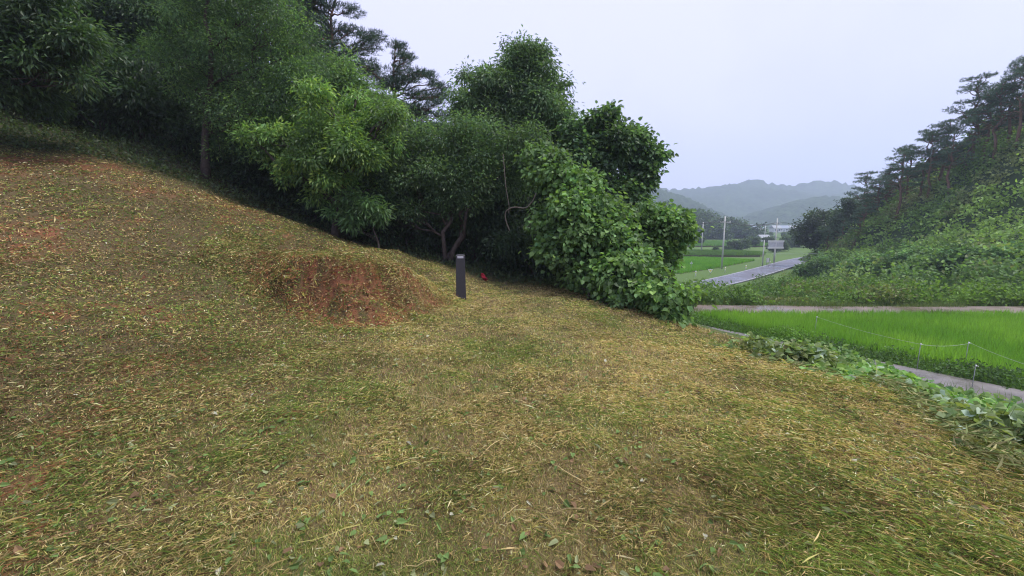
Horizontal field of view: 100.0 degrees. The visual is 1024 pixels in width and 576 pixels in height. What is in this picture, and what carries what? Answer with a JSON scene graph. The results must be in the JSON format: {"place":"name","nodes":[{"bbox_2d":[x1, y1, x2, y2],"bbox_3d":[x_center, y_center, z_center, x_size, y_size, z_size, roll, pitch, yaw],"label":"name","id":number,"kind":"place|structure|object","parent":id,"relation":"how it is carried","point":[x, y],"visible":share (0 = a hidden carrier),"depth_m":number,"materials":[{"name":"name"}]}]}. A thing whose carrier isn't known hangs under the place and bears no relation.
{"place":"outdoors","nodes":[
{"label":"outdoors","id":0,"kind":"place"},
{"bbox_2d":[0,102,1023,575],"bbox_3d":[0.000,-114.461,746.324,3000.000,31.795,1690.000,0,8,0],"label":"ground","id":1,"kind":"structure","parent":0,"point":[370,314],"depth_m":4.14,"materials":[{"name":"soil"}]},
{"bbox_2d":[0,0,134,127],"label":"broadleaf tree","id":2,"kind":"object","parent":1,"relation":"on","point":[43,45],"visible":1,"depth_m":9.67,"materials":[{"name":"green plant"}]},
{"bbox_2d":[38,62,97,127],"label":"forest shrub","id":3,"kind":"object","parent":1,"relation":"on","point":[72,113],"visible":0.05,"depth_m":13.41,"materials":[{"name":"green plant"}]},
{"bbox_2d":[43,54,153,132],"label":"forest shrub","id":4,"kind":"object","parent":1,"relation":"on","point":[79,106],"visible":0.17,"depth_m":13.46,"materials":[{"name":"green plant"}]},
{"bbox_2d":[84,0,153,74],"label":"forest shrub","id":5,"kind":"object","parent":1,"relation":"on","point":[111,19],"visible":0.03,"depth_m":15.44,"materials":[{"name":"green plant"}]},
{"bbox_2d":[44,0,202,75],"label":"broadleaf tree","id":6,"kind":"object","parent":1,"relation":"on","point":[105,18],"visible":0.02,"depth_m":14.58,"materials":[{"name":"green plant"}]},
{"bbox_2d":[77,25,182,148],"bbox_3d":[-11.905,-5.971,13.485,3.166,3.462,3.324,-5,9,-31],"label":"forest shrub","id":7,"kind":"object","parent":1,"relation":"on","point":[126,99],"visible":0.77,"depth_m":12.95,"materials":[{"name":"green plant"}]},
{"bbox_2d":[69,0,264,132],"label":"broadleaf tree","id":8,"kind":"object","parent":1,"relation":"on","point":[142,17],"visible":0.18,"depth_m":14.57,"materials":[{"name":"green plant"}]},
{"bbox_2d":[138,39,220,160],"bbox_3d":[-10.738,-5.981,14.000,2.929,3.934,2.520,4,9,28],"label":"forest shrub","id":9,"kind":"object","parent":1,"relation":"on","point":[179,110],"visible":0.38,"depth_m":13.48,"materials":[{"name":"green plant"}]},
{"bbox_2d":[151,98,273,171],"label":"forest shrub","id":10,"kind":"object","parent":1,"relation":"on","point":[186,131],"visible":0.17,"depth_m":13.39,"materials":[{"name":"green plant"}]},
{"bbox_2d":[114,0,336,117],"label":"back tree","id":11,"kind":"object","parent":1,"relation":"on","point":[223,87],"visible":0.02,"depth_m":19.75,"materials":[{"name":"green plant"}]},
{"bbox_2d":[122,0,341,180],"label":"slender tree","id":12,"kind":"object","parent":1,"relation":"on","point":[231,8],"visible":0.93,"depth_m":12.01,"materials":[{"name":"green plant"}]},
{"bbox_2d":[200,127,317,217],"bbox_3d":[-7.712,-3.393,14.074,4.903,3.921,2.993,0,8,0],"label":"shrub","id":13,"kind":"object","parent":1,"relation":"on","point":[231,168],"visible":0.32,"depth_m":13.40,"materials":[{"name":"green plant"}]},
{"bbox_2d":[221,91,308,207],"bbox_3d":[-7.574,-4.145,13.640,3.166,3.462,3.324,-5,10,-32],"label":"forest shrub","id":14,"kind":"object","parent":1,"relation":"on","point":[257,166],"visible":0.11,"depth_m":13.10,"materials":[{"name":"green plant"}]},
{"bbox_2d":[0,105,568,287],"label":"forest floor weeds","id":15,"kind":"object","parent":1,"relation":"on","point":[153,148],"visible":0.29,"depth_m":12.48,"materials":[{"name":"green plant"}]},
{"bbox_2d":[143,250,449,328],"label":"soil clods","id":16,"kind":"object","parent":1,"relation":"on","point":[289,269],"visible":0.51,"depth_m":7.05,"materials":[{"name":"brown soil"}]},
{"bbox_2d":[279,89,340,228],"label":"forest shrub","id":17,"kind":"object","parent":1,"relation":"on","point":[325,220],"visible":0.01,"depth_m":13.03,"materials":[{"name":"green plant"}]},
{"bbox_2d":[224,71,417,238],"bbox_3d":[-5.086,-3.440,11.907,5.183,4.230,3.352,0,8,0],"label":"chestnut tree","id":18,"kind":"object","parent":1,"relation":"on","point":[340,145],"visible":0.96,"depth_m":11.33,"materials":[{"name":"green plant"}]},
{"bbox_2d":[259,0,387,80],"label":"pine tree","id":19,"kind":"object","parent":1,"relation":"on","point":[370,37],"visible":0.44,"depth_m":19.17,"materials":[{"name":"green plant"}]},
{"bbox_2d":[285,168,368,235],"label":"forest shrub","id":20,"kind":"object","parent":1,"relation":"on","point":[310,209],"visible":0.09,"depth_m":12.88,"materials":[{"name":"green plant"}]},
{"bbox_2d":[283,41,404,118],"bbox_3d":[-5.665,-5.569,14.821,4.082,5.642,2.866,0,8,0],"label":"broadleaf tree","id":21,"kind":"object","parent":1,"relation":"on","point":[347,77],"visible":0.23,"depth_m":14.31,"materials":[{"name":"green plant"}]},
{"bbox_2d":[250,223,455,285],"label":"rim grass","id":22,"kind":"structure","parent":1,"relation":"on","point":[286,230],"depth_m":8.49,"materials":[{"name":"brown plant"}]},
{"bbox_2d":[313,187,396,247],"bbox_3d":[-4.226,-1.831,11.856,2.081,1.845,1.519,3,9,20],"label":"chestnut sapling","id":23,"kind":"object","parent":1,"relation":"on","point":[356,210],"visible":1,"depth_m":11.67,"materials":[{"name":"green plant"}]},
{"bbox_2d":[333,162,414,246],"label":"forest shrub","id":24,"kind":"object","parent":1,"relation":"on","point":[393,224],"visible":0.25,"depth_m":12.88,"materials":[{"name":"green plant"}]},
{"bbox_2d":[353,37,451,155],"bbox_3d":[-4.897,-7.361,19.119,5.140,7.625,4.028,0,8,0],"label":"pine tree","id":25,"kind":"object","parent":1,"relation":"on","point":[409,76],"visible":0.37,"depth_m":18.49,"materials":[{"name":"green plant"}]},
{"bbox_2d":[362,84,446,174],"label":"forest shrub","id":26,"kind":"object","parent":1,"relation":"on","point":[408,104],"visible":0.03,"depth_m":15.66,"materials":[{"name":"green plant"}]},
{"bbox_2d":[382,147,446,255],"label":"forest shrub","id":27,"kind":"object","parent":1,"relation":"on","point":[418,234],"visible":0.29,"depth_m":13.27,"materials":[{"name":"green plant"}]},
{"bbox_2d":[401,189,460,250],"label":"forest shrub","id":28,"kind":"object","parent":1,"relation":"on","point":[435,234],"visible":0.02,"depth_m":14.37,"materials":[{"name":"green plant"}]},
{"bbox_2d":[355,104,557,264],"bbox_3d":[-1.726,-3.009,12.928,6.322,4.825,3.079,0,8,0],"label":"tangled tree","id":29,"kind":"object","parent":1,"relation":"on","point":[453,192],"visible":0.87,"depth_m":12.54,"materials":[{"name":"green plant"}]},
{"bbox_2d":[456,254,465,299],"bbox_3d":[-1.129,-0.187,9.467,0.224,1.110,0.224,-1,8,-7],"label":"stone post","id":30,"kind":"object","parent":1,"relation":"on","point":[460,278],"visible":0.85,"depth_m":9.36,"materials":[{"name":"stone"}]},
{"bbox_2d":[431,174,515,267],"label":"forest shrub","id":31,"kind":"object","parent":1,"relation":"on","point":[473,240],"visible":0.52,"depth_m":13.62,"materials":[{"name":"green plant"}]},
{"bbox_2d":[468,165,543,275],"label":"forest shrub","id":32,"kind":"object","parent":1,"relation":"on","point":[502,209],"visible":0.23,"depth_m":13.44,"materials":[{"name":"green plant"}]},
{"bbox_2d":[434,24,585,174],"bbox_3d":[0.121,-4.955,16.329,6.455,9.041,3.583,0,8,0],"label":"tall tree","id":33,"kind":"object","parent":1,"relation":"on","point":[522,84],"visible":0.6,"depth_m":15.55,"materials":[{"name":"green plant"}]},
{"bbox_2d":[0,113,1023,575],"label":"grass clippings","id":34,"kind":"object","parent":1,"relation":"on","point":[262,257],"depth_m":3.28,"materials":[{"name":"beige plant"}]},
{"bbox_2d":[0,137,1023,575],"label":"cut leaves","id":35,"kind":"object","parent":1,"relation":"on","point":[440,555],"visible":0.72,"depth_m":2.59,"materials":[{"name":"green plant"}]},
{"bbox_2d":[477,203,552,278],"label":"forest shrub","id":36,"kind":"object","parent":1,"relation":"on","point":[506,249],"visible":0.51,"depth_m":12.91,"materials":[{"name":"green plant"}]},
{"bbox_2d":[481,146,555,277],"bbox_3d":[0.306,-2.409,15.635,4.748,5.193,4.985,-6,10,-36],"label":"forest shrub","id":37,"kind":"object","parent":1,"relation":"on","point":[537,197],"visible":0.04,"depth_m":14.16,"materials":[{"name":"green plant"}]},
{"bbox_2d":[518,225,563,283],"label":"forest shrub","id":38,"kind":"object","parent":1,"relation":"on","point":[544,267],"visible":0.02,"depth_m":12.43,"materials":[{"name":"green plant"}]},
{"bbox_2d":[525,134,642,211],"bbox_3d":[2.508,-2.032,14.529,4.527,6.079,3.894,4,9,23],"label":"forest shrub","id":39,"kind":"object","parent":1,"relation":"on","point":[606,177],"visible":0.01,"depth_m":13.81,"materials":[{"name":"green plant"}]},
{"bbox_2d":[566,280,627,309],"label":"leafy weed","id":40,"kind":"object","parent":1,"relation":"on","point":[615,300],"visible":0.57,"depth_m":9.40,"materials":[{"name":"green plant"}]},
{"bbox_2d":[513,134,716,328],"bbox_3d":[2.038,-1.656,10.305,3.004,4.654,5.731,-4,9,-28],"label":"kudzu thicket","id":41,"kind":"object","parent":1,"relation":"on","point":[585,233],"visible":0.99,"depth_m":9.91,"materials":[{"name":"green plant"}]},
{"bbox_2d":[553,99,678,212],"bbox_3d":[3.411,-2.784,14.768,4.578,7.020,2.926,0,8,0],"label":"vine clad tree","id":42,"kind":"object","parent":1,"relation":"on","point":[641,166],"visible":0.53,"depth_m":14.06,"materials":[{"name":"green plant"}]},
{"bbox_2d":[625,195,713,285],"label":"vine covered bush","id":43,"kind":"object","parent":1,"relation":"on","point":[671,230],"visible":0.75,"depth_m":11.18,"materials":[{"name":"green plant"}]},
{"bbox_2d":[671,256,754,273],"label":"rice plants","id":44,"kind":"object","parent":1,"relation":"on","point":[703,263],"visible":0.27,"depth_m":83.05,"materials":[{"name":"green plant"}]},
{"bbox_2d":[683,249,765,254],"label":"rice plants","id":45,"kind":"object","parent":1,"relation":"on","point":[718,252],"visible":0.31,"depth_m":107.74,"materials":[{"name":"green plant"}]},
{"bbox_2d":[720,216,730,268],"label":"utility pole","id":46,"kind":"object","parent":1,"relation":"on","point":[724,222],"visible":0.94,"depth_m":73.52,"materials":[{"name":"concrete"}]},
{"bbox_2d":[685,240,767,245],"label":"rice plants","id":47,"kind":"object","parent":1,"relation":"on","point":[713,243],"visible":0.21,"depth_m":153.62,"materials":[{"name":"green plant"}]},
{"bbox_2d":[725,239,744,249],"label":"tree","id":48,"kind":"object","parent":1,"relation":"on","point":[736,244],"visible":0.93,"depth_m":126.71,"materials":[{"name":"green plant"}]},
{"bbox_2d":[740,238,751,248],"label":"tree","id":49,"kind":"object","parent":1,"relation":"on","point":[747,242],"visible":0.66,"depth_m":138.63,"materials":[{"name":"green plant"}]},
{"bbox_2d":[748,236,761,245],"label":"tree","id":50,"kind":"object","parent":1,"relation":"on","point":[756,241],"visible":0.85,"depth_m":148.23,"materials":[{"name":"green plant"}]},
{"bbox_2d":[767,240,783,262],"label":"billboard","id":51,"kind":"object","parent":1,"relation":"on","point":[775,244],"visible":0.91,"depth_m":83.60,"materials":[{"name":"metal"}]},
{"bbox_2d":[769,225,781,231],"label":"house","id":52,"kind":"structure","parent":1,"relation":"on","point":[772,228],"depth_m":315.43,"materials":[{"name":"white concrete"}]},
{"bbox_2d":[708,331,850,370],"bbox_3d":[4.148,1.076,6.192,1.992,0.799,1.989,0,8,0],"label":"cut vine heap","id":53,"kind":"object","parent":1,"relation":"on","point":[794,350],"visible":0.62,"depth_m":6.02,"materials":[{"name":"green plant"}]},
{"bbox_2d":[779,233,796,247],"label":"tree","id":54,"kind":"object","parent":1,"relation":"on","point":[790,241],"visible":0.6,"depth_m":138.03,"materials":[{"name":"green plant"}]},
{"bbox_2d":[786,207,834,252],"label":"round tree","id":55,"kind":"object","parent":1,"relation":"on","point":[807,228],"visible":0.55,"depth_m":74.69,"materials":[{"name":"green plant"}]},
{"bbox_2d":[821,196,870,238],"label":"round tree","id":56,"kind":"object","parent":1,"relation":"on","point":[850,206],"visible":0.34,"depth_m":66.75,"materials":[{"name":"green plant"}]},
{"bbox_2d":[669,269,1023,305],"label":"roadside brush","id":57,"kind":"object","parent":1,"relation":"on","point":[797,284],"visible":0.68,"depth_m":25.12,"materials":[{"name":"green plant"}]},
{"bbox_2d":[683,310,1023,402],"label":"verge weeds","id":58,"kind":"object","parent":1,"relation":"on","point":[984,374],"visible":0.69,"depth_m":14.09,"materials":[{"name":"green plant"}]},
{"bbox_2d":[704,325,1023,403],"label":"farm lane","id":59,"kind":"structure","parent":1,"relation":"on","point":[976,387],"depth_m":12.18,"materials":[{"name":"concrete"}]},
{"bbox_2d":[708,331,1021,403],"bbox_3d":[7.232,2.013,6.041,5.058,1.799,8.015,-7,10,-40],"label":"bank creeper","id":60,"kind":"object","parent":1,"relation":"on","point":[855,358],"visible":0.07,"depth_m":7.37,"materials":[{"name":"green plant"}]},
{"bbox_2d":[745,347,1023,473],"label":"edge grass","id":61,"kind":"structure","parent":1,"relation":"on","point":[972,433],"depth_m":3.52,"materials":[{"name":"green plant"}]},
{"bbox_2d":[799,366,1010,426],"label":"wilted vines","id":62,"kind":"object","parent":1,"relation":"on","point":[961,402],"visible":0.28,"depth_m":4.65,"materials":[{"name":"green plant"}]},
{"bbox_2d":[793,360,1023,420],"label":"bank vines","id":63,"kind":"object","parent":1,"relation":"on","point":[884,368],"visible":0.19,"depth_m":5.25,"materials":[{"name":"green plant"}]},
{"bbox_2d":[929,400,1023,459],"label":"vine heap","id":64,"kind":"object","parent":1,"relation":"on","point":[1014,415],"visible":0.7,"depth_m":3.56,"materials":[{"name":"green plant"}]},
{"bbox_2d":[233,0,1023,189],"label":"sky","id":65,"kind":"structure","parent":0,"point":[786,92],"materials":[{"name":"white"}]},
{"bbox_2d":[680,254,764,256],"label":"paddy water","id":66,"kind":"structure","parent":0,"point":[726,255],"depth_m":103.92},
{"bbox_2d":[709,234,778,238],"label":"knoll","id":67,"kind":"structure","parent":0,"point":[770,235],"depth_m":217.59,"materials":[{"name":"green plant"}]},
{"bbox_2d":[654,200,773,239],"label":"knoll woods","id":68,"kind":"object","parent":67,"relation":"on","point":[717,230],"visible":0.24,"depth_m":209.46,"materials":[{"name":"green plant"}]},
{"bbox_2d":[691,257,804,286],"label":"country road","id":69,"kind":"structure","parent":0,"point":[741,276],"depth_m":66.14,"materials":[{"name":"grey asphalt"}]},
{"bbox_2d":[647,188,868,229],"bbox_3d":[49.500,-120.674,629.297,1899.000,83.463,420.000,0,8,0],"label":"hills","id":70,"kind":"structure","parent":0,"point":[786,213],"depth_m":576.28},
{"bbox_2d":[661,179,876,217],"bbox_3d":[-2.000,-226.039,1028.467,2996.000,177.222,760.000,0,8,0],"label":"distant hills","id":71,"kind":"structure","parent":0,"point":[744,198],"depth_m":902.70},
{"bbox_2d":[694,305,1023,314],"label":"dirt track","id":72,"kind":"structure","parent":0,"point":[822,308],"depth_m":23.04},
{"bbox_2d":[689,298,1021,315],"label":"track grass","id":73,"kind":"structure","parent":72,"relation":"on","point":[852,304],"depth_m":23.61,"materials":[{"name":"green plant"}]},
{"bbox_2d":[708,319,1022,383],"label":"paddy water","id":74,"kind":"structure","parent":0,"point":[898,357],"depth_m":15.09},
{"bbox_2d":[695,308,1023,382],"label":"rice plants","id":75,"kind":"object","parent":74,"relation":"on","point":[1001,333],"visible":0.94,"depth_m":17.45,"materials":[{"name":"green plant"}]},
{"bbox_2d":[798,145,1023,302],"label":"hill","id":76,"kind":"structure","parent":0,"point":[1013,177],"depth_m":45.96,"materials":[{"name":"green plant"}]},
{"bbox_2d":[792,250,844,279],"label":"hillside bush","id":77,"kind":"object","parent":76,"relation":"on","point":[819,264],"visible":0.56,"depth_m":53.27,"materials":[{"name":"green plant"}]},
{"bbox_2d":[809,222,841,243],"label":"tree","id":78,"kind":"object","parent":76,"relation":"on","point":[820,230],"visible":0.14,"depth_m":71.86,"materials":[{"name":"green plant"}]},
{"bbox_2d":[829,218,851,251],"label":"hillside pine","id":79,"kind":"object","parent":76,"relation":"on","point":[843,228],"visible":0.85,"depth_m":64.48,"materials":[{"name":"green plant"}]},
{"bbox_2d":[839,249,879,274],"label":"hillside bush","id":80,"kind":"object","parent":76,"relation":"on","point":[865,259],"visible":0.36,"depth_m":45.14,"materials":[{"name":"green plant"}]},
{"bbox_2d":[844,171,881,224],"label":"hillside pine","id":81,"kind":"object","parent":76,"relation":"on","point":[866,177],"visible":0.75,"depth_m":62.57,"materials":[{"name":"green plant"}]},
{"bbox_2d":[860,194,889,215],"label":"tree","id":82,"kind":"object","parent":76,"relation":"on","point":[874,203],"visible":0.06,"depth_m":65.52,"materials":[{"name":"green plant"}]},
{"bbox_2d":[853,176,897,224],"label":"hillside pine","id":83,"kind":"object","parent":76,"relation":"on","point":[871,196],"visible":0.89,"depth_m":58.75,"materials":[{"name":"green plant"}]},
{"bbox_2d":[857,163,905,210],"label":"hillside pine","id":84,"kind":"object","parent":76,"relation":"on","point":[888,171],"visible":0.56,"depth_m":58.60,"materials":[{"name":"green plant"}]},
{"bbox_2d":[874,180,902,205],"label":"tree","id":85,"kind":"object","parent":76,"relation":"on","point":[889,194],"visible":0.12,"depth_m":64.92,"materials":[{"name":"green plant"}]},
{"bbox_2d":[864,240,938,277],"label":"hillside bush","id":86,"kind":"object","parent":76,"relation":"on","point":[888,261],"visible":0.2,"depth_m":39.84,"materials":[{"name":"green plant"}]},
{"bbox_2d":[877,147,930,218],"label":"hillside pine","id":87,"kind":"object","parent":76,"relation":"on","point":[903,173],"visible":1,"depth_m":54.09,"materials":[{"name":"green plant"}]},
{"bbox_2d":[798,123,1023,302],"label":"hillside brush","id":88,"kind":"object","parent":76,"relation":"on","point":[998,272],"visible":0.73,"depth_m":43.45,"materials":[{"name":"green plant"}]},
{"bbox_2d":[893,144,931,202],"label":"hillside pine","id":89,"kind":"object","parent":76,"relation":"on","point":[909,154],"visible":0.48,"depth_m":56.15,"materials":[{"name":"green plant"}]},
{"bbox_2d":[898,164,935,191],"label":"tree","id":90,"kind":"object","parent":76,"relation":"on","point":[911,176],"visible":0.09,"depth_m":61.30,"materials":[{"name":"green plant"}]},
{"bbox_2d":[905,128,956,196],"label":"hillside pine","id":91,"kind":"object","parent":76,"relation":"on","point":[916,153],"visible":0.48,"depth_m":54.01,"materials":[{"name":"green plant"}]},
{"bbox_2d":[912,130,958,198],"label":"hillside pine","id":92,"kind":"object","parent":76,"relation":"on","point":[931,133],"visible":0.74,"depth_m":52.14,"materials":[{"name":"green plant"}]},
{"bbox_2d":[889,243,985,276],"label":"hillside bush","id":93,"kind":"object","parent":76,"relation":"on","point":[920,249],"visible":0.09,"depth_m":37.38,"materials":[{"name":"green plant"}]},
{"bbox_2d":[908,156,978,178],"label":"tree","id":94,"kind":"object","parent":76,"relation":"on","point":[923,160],"visible":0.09,"depth_m":58.92,"materials":[{"name":"green plant"}]},
{"bbox_2d":[919,130,979,194],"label":"hillside pine","id":95,"kind":"object","parent":76,"relation":"on","point":[952,157],"visible":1,"depth_m":49.55,"materials":[{"name":"green plant"}]},
{"bbox_2d":[919,119,979,180],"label":"hillside pine","id":96,"kind":"object","parent":76,"relation":"on","point":[945,125],"visible":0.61,"depth_m":52.52,"materials":[{"name":"green plant"}]},
{"bbox_2d":[942,71,1005,159],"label":"hillside pine","id":97,"kind":"object","parent":76,"relation":"on","point":[978,87],"visible":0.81,"depth_m":49.47,"materials":[{"name":"green plant"}]},
{"bbox_2d":[955,127,993,151],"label":"tree","id":98,"kind":"object","parent":76,"relation":"on","point":[968,147],"visible":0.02,"depth_m":55.44,"materials":[{"name":"green plant"}]},
{"bbox_2d":[928,236,1023,281],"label":"hillside bush","id":99,"kind":"object","parent":76,"relation":"on","point":[963,250],"visible":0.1,"depth_m":33.84,"materials":[{"name":"green plant"}]},
{"bbox_2d":[946,93,1018,169],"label":"hillside pine","id":100,"kind":"object","parent":76,"relation":"on","point":[978,130],"visible":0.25,"depth_m":50.01,"materials":[{"name":"green plant"}]},
{"bbox_2d":[954,80,1018,160],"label":"hillside pine","id":101,"kind":"object","parent":76,"relation":"on","point":[991,120],"visible":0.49,"depth_m":48.66,"materials":[{"name":"green plant"}]},
{"bbox_2d":[955,77,1023,158],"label":"hillside pine","id":102,"kind":"object","parent":76,"relation":"on","point":[1000,91],"visible":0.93,"depth_m":46.78,"materials":[{"name":"green plant"}]},
{"bbox_2d":[964,242,1023,281],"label":"hillside bush","id":103,"kind":"object","parent":76,"relation":"on","point":[993,250],"visible":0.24,"depth_m":31.02,"materials":[{"name":"green plant"}]},
{"bbox_2d":[970,72,1023,144],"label":"hillside pine","id":104,"kind":"object","parent":76,"relation":"on","point":[1010,109],"visible":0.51,"depth_m":46.56,"materials":[{"name":"green plant"}]},
{"bbox_2d":[970,107,1023,137],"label":"tree","id":105,"kind":"object","parent":76,"relation":"on","point":[984,126],"visible":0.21,"depth_m":51.57,"materials":[{"name":"green plant"}]},
{"bbox_2d":[987,55,1023,147],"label":"hillside pine","id":106,"kind":"object","parent":76,"relation":"on","point":[1017,70],"visible":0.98,"depth_m":44.66,"materials":[{"name":"green plant"}]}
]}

